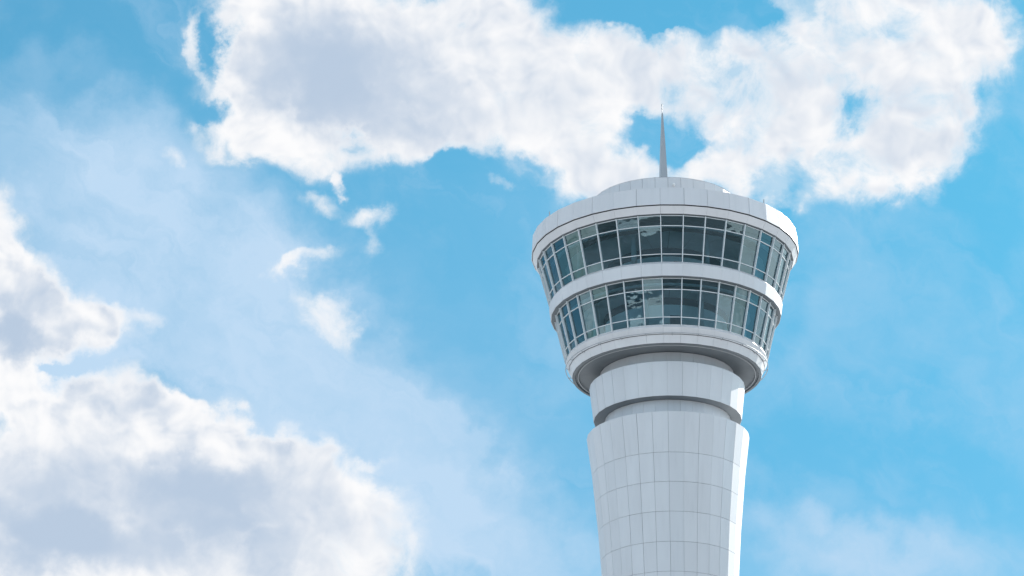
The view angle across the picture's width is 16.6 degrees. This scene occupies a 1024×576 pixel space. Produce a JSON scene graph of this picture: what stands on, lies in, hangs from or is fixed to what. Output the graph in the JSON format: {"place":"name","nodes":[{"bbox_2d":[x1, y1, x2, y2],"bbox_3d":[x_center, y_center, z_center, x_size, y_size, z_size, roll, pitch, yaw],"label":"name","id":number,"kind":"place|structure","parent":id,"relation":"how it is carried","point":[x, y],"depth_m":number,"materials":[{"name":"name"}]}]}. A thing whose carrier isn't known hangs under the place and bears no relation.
{"place":"outdoors","nodes":[
{"label":"outdoors","id":0,"kind":"place"},
{"bbox_2d":[0,0,1023,575],"label":"sky","id":1,"kind":"structure","parent":0,"point":[273,300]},
{"bbox_2d":[531,104,798,575],"bbox_3d":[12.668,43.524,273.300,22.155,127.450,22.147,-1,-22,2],"label":"control tower","id":2,"kind":"structure","parent":0,"point":[664,293],"depth_m":282.61,"materials":[{"name":"grey concrete"}]},
{"bbox_2d":[538,265,549,305],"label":"window","id":3,"kind":"structure","parent":2,"relation":"in","point":[539,269],"depth_m":291.70,"materials":[{"name":"white metal"}]},
{"bbox_2d":[538,254,552,301],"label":"window","id":4,"kind":"structure","parent":2,"relation":"in","point":[540,262],"depth_m":290.00,"materials":[{"name":"white metal"}]},
{"bbox_2d":[543,245,559,294],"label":"window","id":5,"kind":"structure","parent":2,"relation":"in","point":[544,252],"depth_m":288.38,"materials":[{"name":"white metal"}]},
{"bbox_2d":[554,322,566,364],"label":"window","id":6,"kind":"structure","parent":2,"relation":"in","point":[556,326],"depth_m":289.72,"materials":[{"name":"white metal"}]},
{"bbox_2d":[551,237,570,286],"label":"window","id":7,"kind":"structure","parent":2,"relation":"in","point":[552,244],"depth_m":286.83,"materials":[{"name":"white metal"}]},
{"bbox_2d":[555,311,568,357],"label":"window","id":8,"kind":"structure","parent":2,"relation":"in","point":[556,316],"depth_m":288.31,"materials":[{"name":"white metal"}]},
{"bbox_2d":[563,335,569,354],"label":"window","id":9,"kind":"structure","parent":2,"relation":"in","point":[568,352],"depth_m":292.49,"materials":[{"name":"white"}]},
{"bbox_2d":[559,303,576,351],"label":"window","id":10,"kind":"structure","parent":2,"relation":"in","point":[560,309],"depth_m":286.83,"materials":[{"name":"white metal"}]},
{"bbox_2d":[562,230,584,280],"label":"window","id":11,"kind":"structure","parent":2,"relation":"in","point":[564,238],"depth_m":285.50,"materials":[{"name":"white metal"}]},
{"bbox_2d":[566,296,583,345],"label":"window","id":12,"kind":"structure","parent":2,"relation":"in","point":[567,302],"depth_m":285.57,"materials":[{"name":"white metal"}]},
{"bbox_2d":[576,290,595,340],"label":"window","id":13,"kind":"structure","parent":2,"relation":"in","point":[578,299],"depth_m":284.32,"materials":[{"name":"white metal"}]},
{"bbox_2d":[577,224,600,274],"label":"window","id":14,"kind":"structure","parent":2,"relation":"in","point":[579,233],"depth_m":284.25,"materials":[{"name":"white metal"}]},
{"bbox_2d":[589,285,610,335],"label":"window","id":15,"kind":"structure","parent":2,"relation":"in","point":[591,294],"depth_m":283.28,"materials":[{"name":"white metal"}]},
{"bbox_2d":[595,220,619,269],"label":"window","id":16,"kind":"structure","parent":2,"relation":"in","point":[596,224],"depth_m":283.21,"materials":[{"name":"white metal"}]},
{"bbox_2d":[605,282,627,331],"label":"window","id":17,"kind":"structure","parent":2,"relation":"in","point":[606,287],"depth_m":282.38,"materials":[{"name":"white metal"}]},
{"bbox_2d":[616,217,639,265],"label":"window","id":18,"kind":"structure","parent":2,"relation":"in","point":[631,217],"depth_m":282.45,"materials":[{"name":"white metal"}]},
{"bbox_2d":[623,279,643,327],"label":"window","id":19,"kind":"structure","parent":2,"relation":"in","point":[625,292],"depth_m":281.73,"materials":[{"name":"white metal"}]},
{"bbox_2d":[637,215,660,263],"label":"window","id":20,"kind":"structure","parent":2,"relation":"in","point":[654,215],"depth_m":281.97,"materials":[{"name":"white metal"}]},
{"bbox_2d":[642,278,662,325],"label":"window","id":21,"kind":"structure","parent":2,"relation":"in","point":[645,317],"depth_m":281.35,"materials":[{"name":"white metal"}]},
{"bbox_2d":[660,215,682,261],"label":"window","id":22,"kind":"structure","parent":2,"relation":"in","point":[660,215],"depth_m":281.87,"materials":[{"name":"white metal"}]},
{"bbox_2d":[662,277,680,324],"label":"window","id":23,"kind":"structure","parent":2,"relation":"in","point":[662,277],"depth_m":281.15,"materials":[{"name":"white metal"}]},
{"bbox_2d":[681,277,700,325],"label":"window","id":24,"kind":"structure","parent":2,"relation":"in","point":[682,277],"depth_m":281.22,"materials":[{"name":"white metal"}]},
{"bbox_2d":[682,215,704,262],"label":"window","id":25,"kind":"structure","parent":2,"relation":"in","point":[683,225],"depth_m":281.90,"materials":[{"name":"white metal"}]},
{"bbox_2d":[698,279,718,328],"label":"window","id":26,"kind":"structure","parent":2,"relation":"in","point":[699,318],"depth_m":281.49,"materials":[{"name":"white metal"}]},
{"bbox_2d":[702,216,725,265],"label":"window","id":27,"kind":"structure","parent":2,"relation":"in","point":[703,255],"depth_m":282.18,"materials":[{"name":"white metal"}]},
{"bbox_2d":[714,282,734,331],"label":"window","id":28,"kind":"structure","parent":2,"relation":"in","point":[717,300],"depth_m":281.97,"materials":[{"name":"white metal"}]},
{"bbox_2d":[720,220,743,269],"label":"window","id":29,"kind":"structure","parent":2,"relation":"in","point":[725,225],"depth_m":282.73,"materials":[{"name":"white metal"}]},
{"bbox_2d":[729,285,748,335],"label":"window","id":30,"kind":"structure","parent":2,"relation":"in","point":[734,294],"depth_m":282.73,"materials":[{"name":"white metal"}]},
{"bbox_2d":[737,224,760,272],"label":"window","id":31,"kind":"structure","parent":2,"relation":"in","point":[744,226],"depth_m":283.56,"materials":[{"name":"white metal"}]},
{"bbox_2d":[741,290,760,340],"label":"window","id":32,"kind":"structure","parent":2,"relation":"in","point":[749,292],"depth_m":283.63,"materials":[{"name":"white metal"}]},
{"bbox_2d":[752,296,768,345],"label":"window","id":33,"kind":"structure","parent":2,"relation":"in","point":[760,299],"depth_m":284.74,"materials":[{"name":"white metal"}]},
{"bbox_2d":[752,230,773,275],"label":"window","id":34,"kind":"structure","parent":2,"relation":"in","point":[760,232],"depth_m":284.67,"materials":[{"name":"white metal"}]},
{"bbox_2d":[762,333,767,349],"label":"window","id":35,"kind":"structure","parent":2,"relation":"in","point":[765,336],"depth_m":292.20,"materials":[{"name":"white"}]},
{"bbox_2d":[759,302,773,350],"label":"window","id":36,"kind":"structure","parent":2,"relation":"in","point":[769,304],"depth_m":285.92,"materials":[{"name":"white metal"}]},
{"bbox_2d":[764,309,775,352],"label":"window","id":37,"kind":"structure","parent":2,"relation":"in","point":[773,313],"depth_m":287.18,"materials":[{"name":"white metal"}]},
{"bbox_2d":[766,316,777,358],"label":"window","id":38,"kind":"structure","parent":2,"relation":"in","point":[775,319],"depth_m":288.52,"materials":[{"name":"white metal"}]},
{"bbox_2d":[764,237,782,281],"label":"window","id":39,"kind":"structure","parent":2,"relation":"in","point":[773,239],"depth_m":285.85,"materials":[{"name":"white metal"}]},
{"bbox_2d":[772,244,788,288],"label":"window","id":40,"kind":"structure","parent":2,"relation":"in","point":[783,246],"depth_m":287.25,"materials":[{"name":"white metal"}]},
{"bbox_2d":[778,252,790,295],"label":"window","id":41,"kind":"structure","parent":2,"relation":"in","point":[788,258],"depth_m":288.80,"materials":[{"name":"white metal"}]},
{"bbox_2d":[781,261,792,300],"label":"window","id":42,"kind":"structure","parent":2,"relation":"in","point":[790,262],"depth_m":290.28,"materials":[{"name":"white metal"}]}
]}

